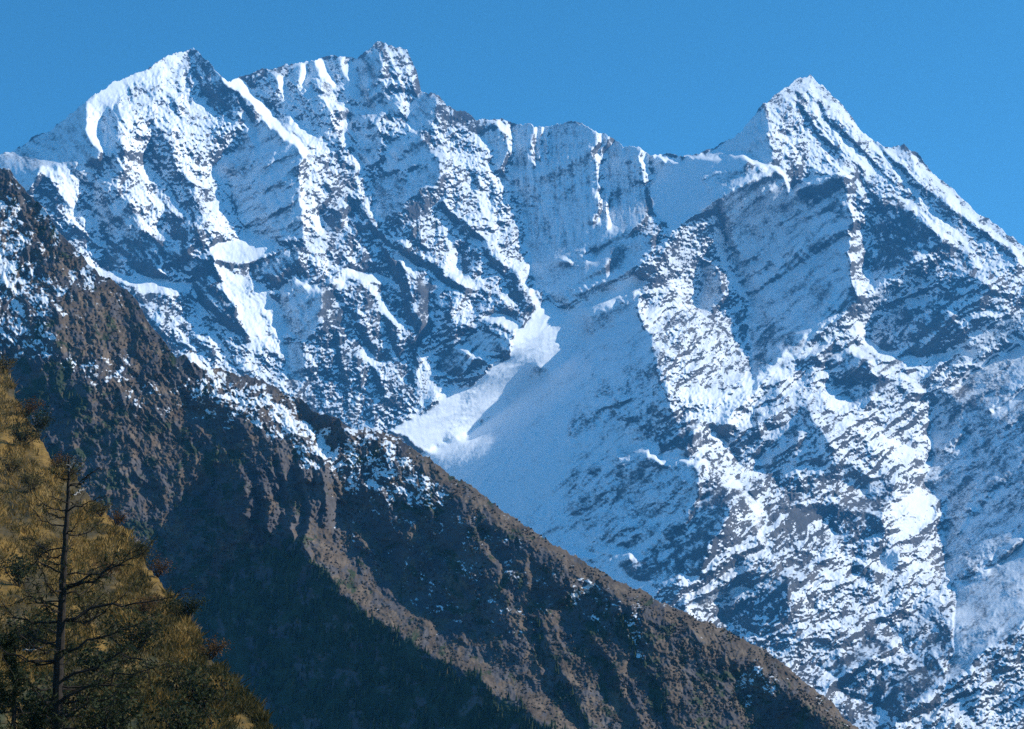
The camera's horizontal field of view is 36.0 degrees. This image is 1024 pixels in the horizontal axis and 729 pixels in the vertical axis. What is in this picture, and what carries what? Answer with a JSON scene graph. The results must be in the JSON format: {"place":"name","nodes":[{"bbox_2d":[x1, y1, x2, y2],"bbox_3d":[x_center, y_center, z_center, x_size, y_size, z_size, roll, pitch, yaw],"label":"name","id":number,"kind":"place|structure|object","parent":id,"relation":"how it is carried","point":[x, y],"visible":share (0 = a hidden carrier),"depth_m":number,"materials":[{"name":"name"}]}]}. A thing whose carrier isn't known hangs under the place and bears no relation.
{"place":"outdoors","nodes":[
{"label":"outdoors","id":0,"kind":"place"},
{"bbox_2d":[0,364,280,728],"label":"hill","id":1,"kind":"structure","parent":0,"point":[42,457],"depth_m":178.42,"materials":[{"name":"plant"}]},
{"bbox_2d":[0,353,16,370],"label":"shrub","id":2,"kind":"object","parent":1,"relation":"on","point":[6,364],"visible":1,"depth_m":374.85,"materials":[{"name":"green plant"}]},
{"bbox_2d":[0,454,24,473],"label":"shrub","id":3,"kind":"object","parent":1,"relation":"on","point":[15,465],"visible":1,"depth_m":241.59,"materials":[{"name":"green plant"}]},
{"bbox_2d":[6,422,47,444],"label":"shrub","id":4,"kind":"object","parent":1,"relation":"on","point":[19,436],"visible":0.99,"depth_m":276.93,"materials":[{"name":"green plant"}]},
{"bbox_2d":[0,550,54,586],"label":"shrub","id":5,"kind":"object","parent":1,"relation":"on","point":[13,573],"visible":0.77,"depth_m":152.85,"materials":[{"name":"green plant"}]},
{"bbox_2d":[2,607,56,654],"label":"shrub","id":6,"kind":"object","parent":1,"relation":"on","point":[38,631],"visible":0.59,"depth_m":115.94,"materials":[{"name":"green plant"}]},
{"bbox_2d":[14,395,47,416],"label":"shrub","id":7,"kind":"object","parent":1,"relation":"on","point":[30,408],"visible":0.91,"depth_m":312.01,"materials":[{"name":"brown plant"}]},
{"bbox_2d":[14,465,48,491],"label":"shrub","id":8,"kind":"object","parent":1,"relation":"on","point":[27,481],"visible":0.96,"depth_m":226.74,"materials":[{"name":"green plant"}]},
{"bbox_2d":[0,630,64,728],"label":"conifer tree","id":9,"kind":"object","parent":1,"relation":"on","point":[9,646],"visible":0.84,"depth_m":46.01,"materials":[{"name":"green plant"}]},
{"bbox_2d":[12,407,58,432],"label":"shrub","id":10,"kind":"object","parent":1,"relation":"on","point":[41,425],"visible":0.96,"depth_m":294.51,"materials":[{"name":"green plant"}]},
{"bbox_2d":[0,663,81,728],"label":"shrub","id":11,"kind":"object","parent":1,"relation":"on","point":[25,708],"visible":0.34,"depth_m":80.16,"materials":[{"name":"green plant"}]},
{"bbox_2d":[22,535,61,559],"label":"shrub","id":12,"kind":"object","parent":1,"relation":"on","point":[47,545],"visible":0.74,"depth_m":172.29,"materials":[{"name":"green plant"}]},
{"bbox_2d":[46,451,75,467],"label":"shrub","id":13,"kind":"object","parent":1,"relation":"on","point":[56,461],"visible":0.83,"depth_m":255.16,"materials":[{"name":"brown plant"}]},
{"bbox_2d":[55,458,85,477],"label":"shrub","id":14,"kind":"object","parent":1,"relation":"on","point":[66,465],"visible":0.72,"depth_m":248.41,"materials":[{"name":"brown plant"}]},
{"bbox_2d":[29,663,128,720],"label":"shrub","id":15,"kind":"object","parent":1,"relation":"on","point":[71,706],"visible":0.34,"depth_m":89.27,"materials":[{"name":"green plant"}]},
{"bbox_2d":[66,588,115,625],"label":"shrub","id":16,"kind":"object","parent":1,"relation":"on","point":[88,615],"visible":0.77,"depth_m":133.32,"materials":[{"name":"green plant"}]},
{"bbox_2d":[0,455,199,728],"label":"conifer tree","id":17,"kind":"object","parent":1,"relation":"on","point":[59,679],"visible":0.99,"depth_m":46.73,"materials":[{"name":"green plant"}]},
{"bbox_2d":[89,495,113,516],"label":"shrub","id":18,"kind":"object","parent":1,"relation":"on","point":[100,511],"visible":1,"depth_m":214.92,"materials":[{"name":"green plant"}]},
{"bbox_2d":[67,630,137,678],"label":"shrub","id":19,"kind":"object","parent":1,"relation":"on","point":[92,663],"visible":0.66,"depth_m":106.32,"materials":[{"name":"green plant"}]},
{"bbox_2d":[86,558,121,578],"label":"shrub","id":20,"kind":"object","parent":1,"relation":"on","point":[116,571],"visible":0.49,"depth_m":166.07,"materials":[{"name":"green plant"}]},
{"bbox_2d":[67,682,156,728],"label":"shrub","id":21,"kind":"object","parent":1,"relation":"on","point":[113,725],"visible":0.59,"depth_m":81.93,"materials":[{"name":"green plant"}]},
{"bbox_2d":[104,508,131,525],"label":"shrub","id":22,"kind":"object","parent":1,"relation":"on","point":[117,521],"visible":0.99,"depth_m":208.52,"materials":[{"name":"brown plant"}]},
{"bbox_2d":[93,604,168,653],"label":"shrub","id":23,"kind":"object","parent":1,"relation":"on","point":[145,635],"visible":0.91,"depth_m":121.87,"materials":[{"name":"green plant"}]},
{"bbox_2d":[97,657,172,703],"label":"shrub","id":24,"kind":"object","parent":1,"relation":"on","point":[127,668],"visible":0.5,"depth_m":98.37,"materials":[{"name":"green plant"}]},
{"bbox_2d":[123,534,158,557],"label":"shrub","id":25,"kind":"object","parent":1,"relation":"on","point":[143,549],"visible":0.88,"depth_m":184.85,"materials":[{"name":"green plant"}]},
{"bbox_2d":[126,589,162,613],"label":"shrub","id":26,"kind":"object","parent":1,"relation":"on","point":[145,607],"visible":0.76,"depth_m":143.71,"materials":[{"name":"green plant"}]},
{"bbox_2d":[142,556,173,577],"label":"shrub","id":27,"kind":"object","parent":1,"relation":"on","point":[159,570],"visible":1,"depth_m":172.85,"materials":[{"name":"brown plant"}]},
{"bbox_2d":[157,651,213,689],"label":"shrub","id":28,"kind":"object","parent":1,"relation":"on","point":[169,673],"visible":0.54,"depth_m":108.39,"materials":[{"name":"green plant"}]},
{"bbox_2d":[165,588,208,616],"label":"shrub","id":29,"kind":"object","parent":1,"relation":"on","point":[188,608],"visible":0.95,"depth_m":147.21,"materials":[{"name":"green plant"}]},
{"bbox_2d":[140,687,243,728],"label":"shrub","id":30,"kind":"object","parent":1,"relation":"on","point":[188,722],"visible":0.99,"depth_m":86.16,"materials":[{"name":"green plant"}]},
{"bbox_2d":[161,660,254,710],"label":"shrub","id":31,"kind":"object","parent":1,"relation":"on","point":[203,693],"visible":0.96,"depth_m":100.15,"materials":[{"name":"green plant"}]},
{"bbox_2d":[193,635,234,659],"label":"shrub","id":32,"kind":"object","parent":1,"relation":"on","point":[211,650],"visible":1,"depth_m":126.36,"materials":[{"name":"brown plant"}]},
{"bbox_2d":[0,168,858,728],"bbox_3d":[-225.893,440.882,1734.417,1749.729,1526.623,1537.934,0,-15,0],"label":"ridge","id":33,"kind":"structure","parent":0,"point":[38,318],"depth_m":1381.28,"materials":[{"name":"brown stone"}]},
{"bbox_2d":[28,391,668,728],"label":"forest","id":34,"kind":"object","parent":33,"relation":"on","point":[422,719],"visible":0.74,"depth_m":1251.60,"materials":[{"name":"green plant"}]},
{"bbox_2d":[1,191,850,728],"bbox_3d":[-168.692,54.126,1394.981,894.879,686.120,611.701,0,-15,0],"label":"undergrowth","id":35,"kind":"object","parent":33,"relation":"on","point":[709,683],"visible":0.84,"depth_m":1279.93,"materials":[{"name":"plant"}]},
{"bbox_2d":[0,41,1023,728],"bbox_3d":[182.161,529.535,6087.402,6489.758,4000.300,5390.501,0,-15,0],"label":"mountain","id":36,"kind":"structure","parent":0,"point":[758,381],"depth_m":5501.47,"materials":[{"name":"white snow"}]},
{"bbox_2d":[0,0,1023,245],"label":"sky","id":37,"kind":"structure","parent":0,"point":[943,80],"materials":[{"name":"blue"}]}
]}

